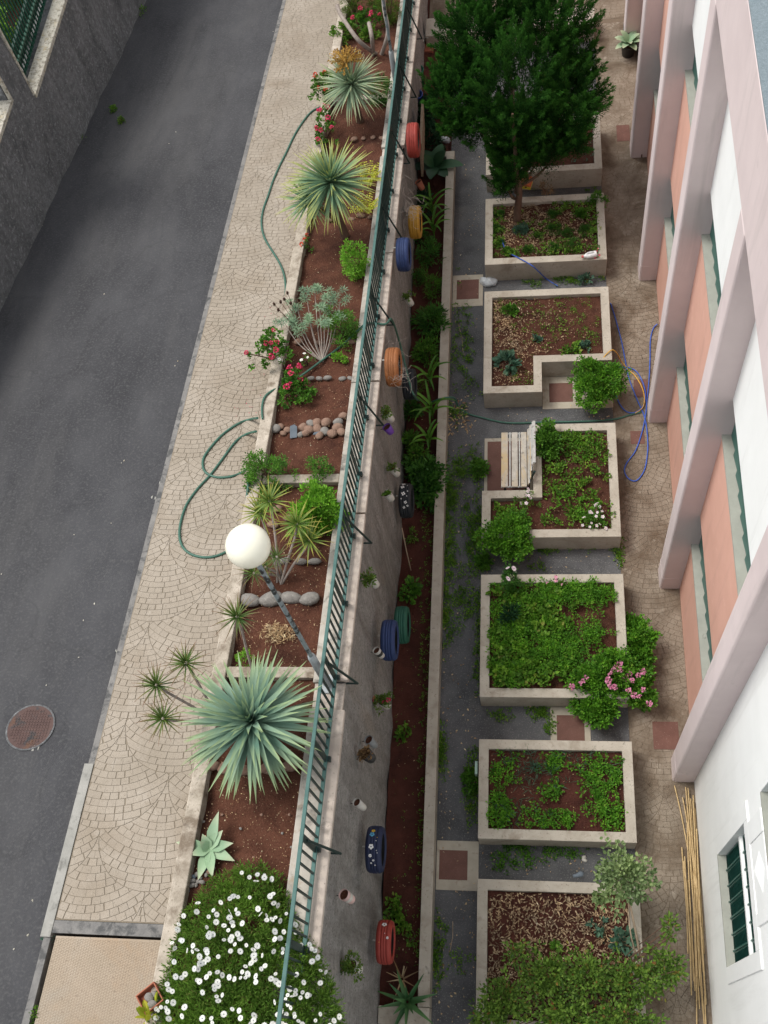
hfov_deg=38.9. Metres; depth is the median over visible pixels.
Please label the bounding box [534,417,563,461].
leafy bush
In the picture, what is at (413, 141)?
tyre
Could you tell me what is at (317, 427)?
stone
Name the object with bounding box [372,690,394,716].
hanging pot
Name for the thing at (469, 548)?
gravel weeds
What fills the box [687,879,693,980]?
bamboo cane
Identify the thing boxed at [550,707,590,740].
paving pad
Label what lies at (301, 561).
stone
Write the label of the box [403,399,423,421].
leafy weed
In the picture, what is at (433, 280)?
leafy weed
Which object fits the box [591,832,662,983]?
sapling
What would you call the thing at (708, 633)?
window
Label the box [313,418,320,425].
stone
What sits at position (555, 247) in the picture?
heather tuft
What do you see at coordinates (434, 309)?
leafy weed
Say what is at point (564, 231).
heather tuft
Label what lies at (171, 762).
sidewalk pavement
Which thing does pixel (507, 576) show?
tall flower plant
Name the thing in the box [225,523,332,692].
street lamp
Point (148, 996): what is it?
grey stone
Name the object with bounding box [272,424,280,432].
stone
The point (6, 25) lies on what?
garden shrub
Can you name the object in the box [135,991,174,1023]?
yellow leaf plant
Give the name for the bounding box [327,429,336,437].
stone
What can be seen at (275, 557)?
dracaena
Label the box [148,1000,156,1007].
grey stone
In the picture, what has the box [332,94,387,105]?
cross wall
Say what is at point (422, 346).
leafy weed
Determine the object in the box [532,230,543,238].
heather tuft
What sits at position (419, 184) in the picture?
hanging pot
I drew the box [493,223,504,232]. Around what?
heather tuft
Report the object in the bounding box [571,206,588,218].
heather tuft
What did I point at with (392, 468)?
hanging pot
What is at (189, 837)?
wall
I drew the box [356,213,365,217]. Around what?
stone
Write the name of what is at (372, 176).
lobed plant
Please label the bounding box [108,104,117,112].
wall weed
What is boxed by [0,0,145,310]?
boundary wall
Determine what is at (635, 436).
paving pad
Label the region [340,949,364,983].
hanging pot
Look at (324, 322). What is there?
euphorbia
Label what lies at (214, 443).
hose
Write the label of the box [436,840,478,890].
paving pad
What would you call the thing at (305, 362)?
white flower
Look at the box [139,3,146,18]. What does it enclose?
wall weed
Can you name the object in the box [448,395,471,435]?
twigs
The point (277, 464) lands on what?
box shrub
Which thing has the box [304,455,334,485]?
box shrub
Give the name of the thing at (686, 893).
bamboo cane
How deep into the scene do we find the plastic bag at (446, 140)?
22.86 m
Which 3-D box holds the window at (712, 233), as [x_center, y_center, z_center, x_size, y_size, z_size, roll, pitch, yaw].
[4.364,-2.735,13.917,0.048,0.797,2.822,-1,63,8]
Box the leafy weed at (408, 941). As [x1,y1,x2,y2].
[405,924,419,948]
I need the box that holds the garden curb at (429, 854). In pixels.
[417,151,455,1007]
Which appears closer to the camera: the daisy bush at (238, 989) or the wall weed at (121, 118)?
the daisy bush at (238, 989)
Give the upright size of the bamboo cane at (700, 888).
0.041 m
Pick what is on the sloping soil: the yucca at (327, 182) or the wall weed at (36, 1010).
the yucca at (327, 182)
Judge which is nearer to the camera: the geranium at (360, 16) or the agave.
the agave
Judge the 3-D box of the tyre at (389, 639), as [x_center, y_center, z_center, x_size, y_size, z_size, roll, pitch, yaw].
[0.063,1.863,15.783,0.258,0.600,0.600,-1,63,8]
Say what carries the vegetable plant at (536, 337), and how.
in the planter at (550, 363)
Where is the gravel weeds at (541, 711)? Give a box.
[487,706,557,734]
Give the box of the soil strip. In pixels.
[379,43,448,1006]
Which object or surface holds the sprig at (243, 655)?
on the sloping soil
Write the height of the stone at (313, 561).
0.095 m
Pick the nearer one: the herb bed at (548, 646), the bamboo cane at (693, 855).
the bamboo cane at (693, 855)
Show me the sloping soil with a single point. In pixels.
(325, 262)
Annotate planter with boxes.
[476,879,645,1023]
[478,739,636,848]
[480,574,629,707]
[481,423,620,549]
[483,287,611,407]
[485,193,606,280]
[486,115,601,191]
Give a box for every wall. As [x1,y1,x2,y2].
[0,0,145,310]
[145,0,350,1023]
[227,667,313,680]
[262,474,339,487]
[272,0,427,1023]
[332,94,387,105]
[425,7,594,48]
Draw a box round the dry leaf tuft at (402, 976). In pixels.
[386,961,417,1001]
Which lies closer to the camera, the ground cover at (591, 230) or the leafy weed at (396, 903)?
the leafy weed at (396, 903)
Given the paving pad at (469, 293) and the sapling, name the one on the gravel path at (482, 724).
the paving pad at (469, 293)
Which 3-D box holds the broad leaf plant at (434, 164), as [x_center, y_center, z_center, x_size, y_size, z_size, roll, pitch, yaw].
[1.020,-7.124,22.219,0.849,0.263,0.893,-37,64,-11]
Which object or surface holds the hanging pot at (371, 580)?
hanging from the retaining wall at (338, 928)
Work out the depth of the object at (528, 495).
18.30 m
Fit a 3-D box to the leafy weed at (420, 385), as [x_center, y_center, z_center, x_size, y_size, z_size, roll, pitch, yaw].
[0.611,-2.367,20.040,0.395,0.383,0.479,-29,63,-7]
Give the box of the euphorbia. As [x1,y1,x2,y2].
[273,282,351,362]
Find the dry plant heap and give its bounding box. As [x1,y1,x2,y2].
[259,620,297,649]
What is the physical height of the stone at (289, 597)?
0.176 m
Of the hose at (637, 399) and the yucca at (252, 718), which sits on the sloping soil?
the yucca at (252, 718)
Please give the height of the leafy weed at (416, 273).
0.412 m
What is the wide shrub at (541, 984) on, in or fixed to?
on the planter at (492, 888)
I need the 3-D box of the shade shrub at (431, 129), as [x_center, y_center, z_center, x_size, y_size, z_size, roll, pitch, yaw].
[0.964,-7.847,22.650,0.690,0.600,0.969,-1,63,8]
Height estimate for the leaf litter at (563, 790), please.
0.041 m
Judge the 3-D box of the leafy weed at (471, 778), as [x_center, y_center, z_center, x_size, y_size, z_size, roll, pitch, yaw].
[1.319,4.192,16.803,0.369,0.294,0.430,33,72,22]
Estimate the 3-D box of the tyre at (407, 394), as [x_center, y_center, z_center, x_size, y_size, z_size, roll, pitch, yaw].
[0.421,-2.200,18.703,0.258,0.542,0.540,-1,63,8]
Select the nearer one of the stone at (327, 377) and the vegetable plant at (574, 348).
the stone at (327, 377)
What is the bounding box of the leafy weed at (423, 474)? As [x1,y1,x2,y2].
[401,453,450,512]
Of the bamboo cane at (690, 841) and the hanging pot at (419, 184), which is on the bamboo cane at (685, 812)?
the bamboo cane at (690, 841)
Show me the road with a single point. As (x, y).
(102, 312)
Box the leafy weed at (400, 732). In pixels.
[393,720,411,742]
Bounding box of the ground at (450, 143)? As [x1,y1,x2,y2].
[382,0,451,895]
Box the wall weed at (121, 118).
[117,115,125,123]
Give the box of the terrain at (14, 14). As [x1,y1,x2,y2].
[1,0,21,45]
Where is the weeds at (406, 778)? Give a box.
[394,563,427,962]
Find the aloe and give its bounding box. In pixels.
[377,971,437,1023]
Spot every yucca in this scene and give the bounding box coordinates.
[179,648,330,799]
[274,140,380,239]
[311,45,386,123]
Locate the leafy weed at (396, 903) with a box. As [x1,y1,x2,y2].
[383,892,404,921]
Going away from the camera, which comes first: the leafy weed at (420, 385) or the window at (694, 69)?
the window at (694, 69)
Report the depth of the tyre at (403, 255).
17.88 m
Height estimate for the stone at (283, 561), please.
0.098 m
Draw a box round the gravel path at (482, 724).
[430,42,635,1023]
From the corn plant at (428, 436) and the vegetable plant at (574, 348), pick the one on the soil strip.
the corn plant at (428, 436)
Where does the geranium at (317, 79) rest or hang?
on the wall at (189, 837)
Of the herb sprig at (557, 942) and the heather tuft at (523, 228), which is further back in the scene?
the heather tuft at (523, 228)
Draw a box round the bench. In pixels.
[501,421,535,489]
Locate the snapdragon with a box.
[546,575,565,584]
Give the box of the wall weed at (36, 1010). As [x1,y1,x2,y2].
[30,1004,37,1023]
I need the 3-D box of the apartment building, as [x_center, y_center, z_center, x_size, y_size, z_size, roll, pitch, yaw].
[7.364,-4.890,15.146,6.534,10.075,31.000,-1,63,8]
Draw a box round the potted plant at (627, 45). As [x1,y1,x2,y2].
[615,30,639,57]
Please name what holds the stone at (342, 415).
on the sloping soil
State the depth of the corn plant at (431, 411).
19.41 m
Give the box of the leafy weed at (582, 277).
[578,272,594,285]
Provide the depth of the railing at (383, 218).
14.37 m
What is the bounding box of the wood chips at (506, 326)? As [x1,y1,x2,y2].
[492,298,596,385]
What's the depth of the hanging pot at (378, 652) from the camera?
15.19 m
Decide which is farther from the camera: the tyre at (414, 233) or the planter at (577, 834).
the tyre at (414, 233)
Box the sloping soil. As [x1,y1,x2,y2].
[171,0,399,1023]
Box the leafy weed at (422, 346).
[410,330,439,367]
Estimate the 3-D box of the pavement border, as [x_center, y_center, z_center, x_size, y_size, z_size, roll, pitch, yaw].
[-2.955,4.771,12.336,1.400,0.719,0.135,-1,63,8]
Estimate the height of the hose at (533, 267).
0.538 m
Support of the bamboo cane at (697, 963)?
on the court pavement at (630, 310)
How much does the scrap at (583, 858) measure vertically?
0.044 m
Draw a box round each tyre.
[362,826,386,873]
[373,920,395,964]
[378,620,398,660]
[382,347,401,386]
[393,237,411,271]
[394,606,410,643]
[396,483,414,517]
[402,368,416,399]
[404,122,420,157]
[406,205,421,238]
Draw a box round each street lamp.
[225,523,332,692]
[382,0,394,78]
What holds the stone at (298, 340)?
on the sloping soil
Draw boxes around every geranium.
[244,326,294,371]
[277,362,317,408]
[307,70,335,103]
[314,103,339,156]
[347,5,381,32]
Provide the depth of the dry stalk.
17.85 m
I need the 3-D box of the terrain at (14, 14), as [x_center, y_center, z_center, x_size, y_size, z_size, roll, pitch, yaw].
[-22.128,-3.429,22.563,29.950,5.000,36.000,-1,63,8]
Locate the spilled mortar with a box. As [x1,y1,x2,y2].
[31,482,159,750]
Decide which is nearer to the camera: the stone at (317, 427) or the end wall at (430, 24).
the stone at (317, 427)
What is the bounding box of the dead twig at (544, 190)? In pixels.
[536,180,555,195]
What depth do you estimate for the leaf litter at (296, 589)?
13.89 m
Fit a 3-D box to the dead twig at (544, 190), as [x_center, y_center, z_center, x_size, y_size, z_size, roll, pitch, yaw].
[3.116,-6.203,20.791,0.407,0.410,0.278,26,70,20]
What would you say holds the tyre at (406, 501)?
hanging from the retaining wall at (338, 928)
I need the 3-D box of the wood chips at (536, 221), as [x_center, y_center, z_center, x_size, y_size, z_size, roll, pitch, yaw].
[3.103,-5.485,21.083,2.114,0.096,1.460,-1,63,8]
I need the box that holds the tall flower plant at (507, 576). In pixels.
[500,562,521,596]
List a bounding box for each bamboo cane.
[674,785,693,879]
[681,847,688,953]
[682,797,692,850]
[683,861,689,925]
[684,856,691,994]
[685,787,699,919]
[687,788,702,939]
[687,827,695,990]
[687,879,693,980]
[688,819,696,962]
[690,798,697,976]
[690,846,697,999]
[691,841,699,1008]
[692,801,700,985]
[692,879,697,1023]
[693,795,704,953]
[695,808,702,971]
[696,829,706,1004]
[696,863,704,1023]
[697,880,706,1023]
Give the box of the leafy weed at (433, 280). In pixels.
[421,268,441,299]
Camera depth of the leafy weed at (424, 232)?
21.58 m
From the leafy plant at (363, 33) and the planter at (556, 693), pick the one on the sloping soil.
the leafy plant at (363, 33)
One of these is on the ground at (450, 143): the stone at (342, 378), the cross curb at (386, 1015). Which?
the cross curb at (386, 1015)
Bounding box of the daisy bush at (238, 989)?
[148,859,347,1023]
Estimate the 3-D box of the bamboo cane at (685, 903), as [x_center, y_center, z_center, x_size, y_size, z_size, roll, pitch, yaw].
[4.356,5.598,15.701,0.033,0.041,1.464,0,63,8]
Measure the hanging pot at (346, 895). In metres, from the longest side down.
0.190 x 0.182 x 0.130 m
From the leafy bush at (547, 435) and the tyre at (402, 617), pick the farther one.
the leafy bush at (547, 435)
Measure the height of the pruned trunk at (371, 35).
0.722 m
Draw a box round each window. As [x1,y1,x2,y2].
[671,204,674,237]
[683,357,691,431]
[692,55,697,96]
[699,536,712,663]
[710,221,720,306]
[716,801,763,983]
[731,424,750,572]
[759,760,767,865]
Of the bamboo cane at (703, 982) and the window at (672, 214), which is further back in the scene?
the window at (672, 214)
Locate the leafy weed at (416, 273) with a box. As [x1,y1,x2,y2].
[411,265,425,289]
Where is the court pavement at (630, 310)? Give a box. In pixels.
[432,0,711,1023]
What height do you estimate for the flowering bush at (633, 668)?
0.914 m
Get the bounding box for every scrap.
[572,871,583,876]
[581,855,587,861]
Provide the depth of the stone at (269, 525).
14.95 m
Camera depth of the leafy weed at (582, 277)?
20.81 m
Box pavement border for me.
[52,920,163,939]
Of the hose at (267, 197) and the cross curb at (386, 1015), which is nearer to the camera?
the cross curb at (386, 1015)
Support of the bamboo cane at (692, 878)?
on the court pavement at (630, 310)
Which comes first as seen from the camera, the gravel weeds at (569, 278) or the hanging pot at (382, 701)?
the hanging pot at (382, 701)
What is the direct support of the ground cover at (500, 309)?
on the planter at (550, 363)
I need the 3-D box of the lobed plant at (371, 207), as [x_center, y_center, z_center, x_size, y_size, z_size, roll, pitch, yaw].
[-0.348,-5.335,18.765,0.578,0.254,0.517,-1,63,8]
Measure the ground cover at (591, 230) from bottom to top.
0.131 m
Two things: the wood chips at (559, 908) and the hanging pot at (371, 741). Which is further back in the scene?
the wood chips at (559, 908)
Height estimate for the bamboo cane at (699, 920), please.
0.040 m
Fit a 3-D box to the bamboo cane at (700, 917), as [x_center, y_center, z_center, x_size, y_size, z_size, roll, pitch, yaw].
[4.534,5.751,15.557,0.033,0.038,2.381,0,63,9]
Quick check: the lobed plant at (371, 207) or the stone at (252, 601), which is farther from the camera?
the lobed plant at (371, 207)
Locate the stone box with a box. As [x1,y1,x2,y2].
[136,982,165,1012]
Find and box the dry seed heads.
[273,291,307,343]
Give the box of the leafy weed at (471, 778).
[460,768,478,798]
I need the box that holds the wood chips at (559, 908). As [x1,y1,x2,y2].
[487,892,632,1020]
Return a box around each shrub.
[0,0,22,10]
[0,6,17,46]
[239,448,299,497]
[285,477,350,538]
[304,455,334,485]
[321,304,361,351]
[338,0,366,18]
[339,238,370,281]
[363,0,380,14]
[367,71,391,106]
[374,0,401,27]
[417,103,434,127]
[418,91,436,121]
[425,120,446,151]
[466,910,688,1023]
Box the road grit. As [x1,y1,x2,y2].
[1,143,177,949]
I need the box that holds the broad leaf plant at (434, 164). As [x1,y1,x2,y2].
[416,144,462,178]
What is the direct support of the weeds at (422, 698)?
on the soil strip
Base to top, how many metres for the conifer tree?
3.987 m
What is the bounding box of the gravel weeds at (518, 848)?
[489,844,589,874]
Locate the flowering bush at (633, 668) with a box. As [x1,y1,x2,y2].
[563,611,662,729]
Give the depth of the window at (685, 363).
17.31 m
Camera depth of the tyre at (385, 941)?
14.74 m
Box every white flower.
[278,357,286,373]
[298,350,315,365]
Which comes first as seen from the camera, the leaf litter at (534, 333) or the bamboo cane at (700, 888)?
the bamboo cane at (700, 888)
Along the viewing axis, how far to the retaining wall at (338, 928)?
15.00 m
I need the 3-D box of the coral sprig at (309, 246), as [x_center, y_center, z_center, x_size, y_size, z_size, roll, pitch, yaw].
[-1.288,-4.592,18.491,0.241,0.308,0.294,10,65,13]
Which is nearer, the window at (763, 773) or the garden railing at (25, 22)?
the window at (763, 773)
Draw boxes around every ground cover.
[490,200,600,256]
[491,428,615,528]
[495,295,601,384]
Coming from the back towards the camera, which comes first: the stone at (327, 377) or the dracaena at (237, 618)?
the stone at (327, 377)
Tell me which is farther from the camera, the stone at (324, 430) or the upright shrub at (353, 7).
the upright shrub at (353, 7)
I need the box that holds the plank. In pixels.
[420,103,424,176]
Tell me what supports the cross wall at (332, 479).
on the sloping soil
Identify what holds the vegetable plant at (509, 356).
in the planter at (550, 363)
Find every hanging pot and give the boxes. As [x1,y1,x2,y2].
[336,889,354,903]
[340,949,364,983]
[350,798,366,810]
[357,744,375,763]
[360,566,379,588]
[362,735,377,748]
[371,647,384,658]
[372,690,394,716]
[380,405,394,422]
[380,423,393,434]
[381,489,394,501]
[385,462,399,476]
[401,289,415,306]
[415,179,424,190]
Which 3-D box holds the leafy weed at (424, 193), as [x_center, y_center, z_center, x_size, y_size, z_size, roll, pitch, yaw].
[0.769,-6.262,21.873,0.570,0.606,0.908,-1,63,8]
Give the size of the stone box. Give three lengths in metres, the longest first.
0.230 x 0.230 x 0.100 m
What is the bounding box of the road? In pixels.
[0,0,282,1023]
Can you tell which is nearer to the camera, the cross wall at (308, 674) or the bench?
the cross wall at (308, 674)
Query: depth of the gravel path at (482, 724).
18.05 m
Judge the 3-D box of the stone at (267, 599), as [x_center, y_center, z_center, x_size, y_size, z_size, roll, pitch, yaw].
[-1.479,1.142,14.203,0.334,0.184,0.210,-5,63,6]
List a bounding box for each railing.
[0,0,46,74]
[276,0,422,1023]
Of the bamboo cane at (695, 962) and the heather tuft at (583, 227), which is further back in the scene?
the heather tuft at (583, 227)
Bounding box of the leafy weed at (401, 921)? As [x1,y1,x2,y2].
[391,916,411,935]
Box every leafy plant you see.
[328,20,358,45]
[358,19,382,42]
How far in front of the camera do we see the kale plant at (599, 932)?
15.26 m
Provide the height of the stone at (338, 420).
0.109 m
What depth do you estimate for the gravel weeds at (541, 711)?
17.22 m
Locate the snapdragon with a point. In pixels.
(556, 579)
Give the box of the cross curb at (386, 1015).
[378,1005,431,1023]
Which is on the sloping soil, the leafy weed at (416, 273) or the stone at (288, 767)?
the stone at (288, 767)
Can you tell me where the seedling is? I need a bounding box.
[330,350,348,363]
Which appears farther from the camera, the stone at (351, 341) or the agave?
the stone at (351, 341)
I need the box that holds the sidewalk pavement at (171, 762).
[57,0,340,922]
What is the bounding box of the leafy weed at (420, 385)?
[417,376,426,394]
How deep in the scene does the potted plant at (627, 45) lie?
23.13 m
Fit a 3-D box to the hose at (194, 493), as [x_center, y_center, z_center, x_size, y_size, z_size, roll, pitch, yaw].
[-2.363,-0.298,15.628,1.041,0.614,2.252,-1,63,8]
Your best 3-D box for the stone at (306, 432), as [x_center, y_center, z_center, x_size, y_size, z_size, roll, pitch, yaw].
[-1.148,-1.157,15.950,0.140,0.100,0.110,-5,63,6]
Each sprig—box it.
[235,647,255,666]
[299,233,313,252]
[549,939,560,953]
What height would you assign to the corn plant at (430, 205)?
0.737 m
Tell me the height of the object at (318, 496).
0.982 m
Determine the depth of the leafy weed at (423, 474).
18.91 m
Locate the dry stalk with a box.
[401,528,410,569]
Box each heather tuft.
[493,209,504,218]
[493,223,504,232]
[495,238,505,245]
[502,245,513,256]
[512,222,528,235]
[523,243,534,254]
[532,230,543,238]
[544,222,563,235]
[546,208,562,220]
[548,240,561,255]
[557,227,574,237]
[564,236,582,252]
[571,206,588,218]
[577,223,590,237]
[585,189,609,207]
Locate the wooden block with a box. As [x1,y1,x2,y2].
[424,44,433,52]
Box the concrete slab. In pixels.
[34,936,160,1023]
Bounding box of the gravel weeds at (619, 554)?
[527,537,626,570]
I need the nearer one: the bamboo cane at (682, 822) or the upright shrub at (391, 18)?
the bamboo cane at (682, 822)
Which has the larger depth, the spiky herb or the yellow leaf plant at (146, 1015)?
the spiky herb
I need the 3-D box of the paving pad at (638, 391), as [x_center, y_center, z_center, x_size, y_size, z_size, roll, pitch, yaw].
[4.657,-2.232,19.684,0.250,0.039,0.380,-1,63,8]
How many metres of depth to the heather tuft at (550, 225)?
20.98 m
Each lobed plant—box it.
[348,190,378,213]
[356,160,380,186]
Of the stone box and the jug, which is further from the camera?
the jug
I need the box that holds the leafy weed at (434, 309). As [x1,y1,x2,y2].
[410,300,452,340]
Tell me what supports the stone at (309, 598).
on the sloping soil
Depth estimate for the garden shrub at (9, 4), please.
21.58 m
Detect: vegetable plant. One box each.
[492,349,521,375]
[501,302,519,317]
[532,333,542,342]
[559,339,582,354]
[577,339,591,353]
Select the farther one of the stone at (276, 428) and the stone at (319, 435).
the stone at (276, 428)
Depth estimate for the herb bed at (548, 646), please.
17.30 m
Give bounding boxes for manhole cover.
[5,704,54,750]
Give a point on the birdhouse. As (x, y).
(528, 185)
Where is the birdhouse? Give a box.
[521,176,532,189]
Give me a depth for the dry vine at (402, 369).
16.26 m
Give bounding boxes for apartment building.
[623,0,767,1023]
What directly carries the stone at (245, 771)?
on the sloping soil
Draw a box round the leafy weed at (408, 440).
[401,428,425,450]
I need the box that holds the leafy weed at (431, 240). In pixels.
[414,234,445,268]
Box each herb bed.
[485,575,618,688]
[485,749,627,831]
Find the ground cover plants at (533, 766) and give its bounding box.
[489,744,618,829]
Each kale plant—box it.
[585,916,608,937]
[603,925,643,956]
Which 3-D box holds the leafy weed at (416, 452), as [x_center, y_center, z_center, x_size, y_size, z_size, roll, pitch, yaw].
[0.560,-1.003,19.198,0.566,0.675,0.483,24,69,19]
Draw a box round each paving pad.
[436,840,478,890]
[452,274,482,306]
[484,438,532,490]
[542,376,612,408]
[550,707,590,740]
[616,125,629,141]
[630,431,644,443]
[634,379,648,396]
[652,722,678,749]
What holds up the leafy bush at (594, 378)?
on the paving pad at (557, 392)
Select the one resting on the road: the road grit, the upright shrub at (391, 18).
the road grit
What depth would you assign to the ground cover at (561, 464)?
18.50 m
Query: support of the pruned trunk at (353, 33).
on the sloping soil
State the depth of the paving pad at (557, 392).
19.83 m
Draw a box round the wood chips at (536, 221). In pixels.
[493,202,597,257]
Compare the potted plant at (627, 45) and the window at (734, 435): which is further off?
the potted plant at (627, 45)
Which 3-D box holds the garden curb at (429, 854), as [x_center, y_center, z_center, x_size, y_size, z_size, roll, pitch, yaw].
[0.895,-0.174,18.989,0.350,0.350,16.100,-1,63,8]
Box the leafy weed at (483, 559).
[471,550,494,571]
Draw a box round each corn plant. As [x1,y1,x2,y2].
[408,419,443,448]
[409,355,450,389]
[409,379,454,423]
[413,183,452,214]
[422,206,450,236]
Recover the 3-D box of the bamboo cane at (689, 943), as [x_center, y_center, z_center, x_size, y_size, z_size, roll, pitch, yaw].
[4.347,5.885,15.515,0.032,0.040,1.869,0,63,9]
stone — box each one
[144,992,153,1001]
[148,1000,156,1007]
[209,760,219,770]
[217,762,227,773]
[240,593,258,606]
[241,765,247,775]
[259,591,281,606]
[261,763,280,774]
[267,521,278,528]
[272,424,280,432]
[273,505,281,511]
[280,557,290,564]
[281,591,300,603]
[282,761,300,771]
[283,427,289,432]
[293,338,302,344]
[296,558,306,564]
[298,423,306,430]
[299,592,319,604]
[302,429,309,436]
[304,425,313,433]
[306,420,312,425]
[308,558,320,564]
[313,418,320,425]
[313,424,321,431]
[315,431,323,439]
[320,427,328,435]
[321,418,330,426]
[323,375,331,379]
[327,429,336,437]
[332,423,343,430]
[333,418,342,423]
[337,428,344,435]
[338,376,346,380]
[338,412,346,418]
[347,339,356,344]
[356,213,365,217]
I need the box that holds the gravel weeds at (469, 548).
[432,267,482,992]
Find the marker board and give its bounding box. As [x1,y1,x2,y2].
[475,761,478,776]
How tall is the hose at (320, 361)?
3.712 m
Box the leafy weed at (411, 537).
[405,526,417,543]
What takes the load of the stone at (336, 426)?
on the sloping soil
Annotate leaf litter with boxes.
[196,7,380,870]
[392,419,428,961]
[433,156,479,1023]
[482,847,591,874]
[493,754,622,827]
[497,299,599,378]
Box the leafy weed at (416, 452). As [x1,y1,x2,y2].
[402,441,435,462]
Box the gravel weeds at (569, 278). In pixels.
[522,275,604,287]
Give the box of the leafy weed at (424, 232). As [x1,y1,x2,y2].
[414,226,431,245]
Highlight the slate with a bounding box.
[290,425,296,438]
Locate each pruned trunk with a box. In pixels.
[335,4,377,54]
[367,21,374,56]
[380,0,389,54]
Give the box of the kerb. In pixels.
[22,0,285,1023]
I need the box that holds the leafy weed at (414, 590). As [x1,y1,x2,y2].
[397,575,423,604]
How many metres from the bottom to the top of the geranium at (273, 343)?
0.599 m
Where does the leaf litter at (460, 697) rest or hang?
on the gravel path at (482, 724)
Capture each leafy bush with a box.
[471,503,534,563]
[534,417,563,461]
[567,353,630,413]
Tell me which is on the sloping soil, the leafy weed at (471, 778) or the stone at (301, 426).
the stone at (301, 426)
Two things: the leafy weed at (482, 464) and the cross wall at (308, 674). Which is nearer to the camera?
the cross wall at (308, 674)
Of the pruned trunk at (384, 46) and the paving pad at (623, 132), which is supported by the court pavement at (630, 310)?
the paving pad at (623, 132)
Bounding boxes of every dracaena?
[133,639,209,745]
[210,588,261,668]
[233,541,294,592]
[237,480,334,584]
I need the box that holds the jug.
[581,251,596,258]
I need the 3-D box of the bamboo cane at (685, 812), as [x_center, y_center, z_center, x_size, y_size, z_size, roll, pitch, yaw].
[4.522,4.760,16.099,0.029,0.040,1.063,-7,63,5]
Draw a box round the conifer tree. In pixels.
[414,0,615,223]
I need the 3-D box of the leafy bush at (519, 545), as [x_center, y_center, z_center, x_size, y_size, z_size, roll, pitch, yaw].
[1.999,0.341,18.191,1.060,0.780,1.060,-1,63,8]
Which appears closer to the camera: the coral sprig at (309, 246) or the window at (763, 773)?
the window at (763, 773)
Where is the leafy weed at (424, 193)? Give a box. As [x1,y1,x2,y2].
[417,185,433,223]
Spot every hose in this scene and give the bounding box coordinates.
[178,430,256,558]
[201,417,258,478]
[260,106,320,319]
[261,318,640,423]
[502,243,557,286]
[603,349,644,413]
[610,303,657,481]
[617,367,645,412]
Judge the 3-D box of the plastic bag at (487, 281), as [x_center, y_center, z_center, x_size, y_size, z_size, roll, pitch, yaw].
[2.039,-4.482,21.145,0.350,0.166,0.242,-1,63,8]
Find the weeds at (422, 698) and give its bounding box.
[414,504,433,965]
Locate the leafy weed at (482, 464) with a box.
[467,456,490,481]
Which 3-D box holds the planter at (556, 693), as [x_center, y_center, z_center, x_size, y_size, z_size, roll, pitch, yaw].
[2.716,2.055,17.508,2.298,0.488,2.082,-1,63,8]
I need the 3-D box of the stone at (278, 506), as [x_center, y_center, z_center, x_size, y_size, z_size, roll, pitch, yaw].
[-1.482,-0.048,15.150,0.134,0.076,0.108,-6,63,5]
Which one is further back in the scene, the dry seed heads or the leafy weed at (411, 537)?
the leafy weed at (411, 537)
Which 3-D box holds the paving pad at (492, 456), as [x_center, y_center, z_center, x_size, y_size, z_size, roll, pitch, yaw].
[2.213,-0.736,19.295,0.859,0.066,1.310,-1,63,8]
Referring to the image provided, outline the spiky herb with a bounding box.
[495,599,523,629]
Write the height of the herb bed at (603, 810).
0.152 m
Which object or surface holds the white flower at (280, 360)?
on the sloping soil
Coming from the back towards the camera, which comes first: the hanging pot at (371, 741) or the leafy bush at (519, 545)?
the leafy bush at (519, 545)
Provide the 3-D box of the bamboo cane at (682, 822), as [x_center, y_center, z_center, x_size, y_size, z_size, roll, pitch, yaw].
[4.461,4.747,16.135,0.030,0.035,1.371,-8,62,5]
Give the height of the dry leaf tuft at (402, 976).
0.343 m
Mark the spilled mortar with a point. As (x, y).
(115, 650)
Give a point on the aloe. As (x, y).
(403, 997)
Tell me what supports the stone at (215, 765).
on the sloping soil
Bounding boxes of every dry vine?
[385,338,415,388]
[399,175,423,228]
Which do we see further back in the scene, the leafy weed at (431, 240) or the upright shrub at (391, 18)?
the upright shrub at (391, 18)
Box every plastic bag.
[439,136,449,143]
[480,277,497,286]
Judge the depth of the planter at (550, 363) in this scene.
19.95 m
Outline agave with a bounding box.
[176,811,234,879]
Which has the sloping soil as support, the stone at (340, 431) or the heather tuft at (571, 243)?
the stone at (340, 431)
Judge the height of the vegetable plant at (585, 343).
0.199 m
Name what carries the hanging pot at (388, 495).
hanging from the retaining wall at (338, 928)
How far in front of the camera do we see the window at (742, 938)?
13.13 m
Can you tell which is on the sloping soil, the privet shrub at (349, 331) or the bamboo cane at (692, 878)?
the privet shrub at (349, 331)
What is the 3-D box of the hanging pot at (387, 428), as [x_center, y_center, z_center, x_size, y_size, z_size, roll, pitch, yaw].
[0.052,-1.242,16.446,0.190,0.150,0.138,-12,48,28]
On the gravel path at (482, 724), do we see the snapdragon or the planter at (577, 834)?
the planter at (577, 834)

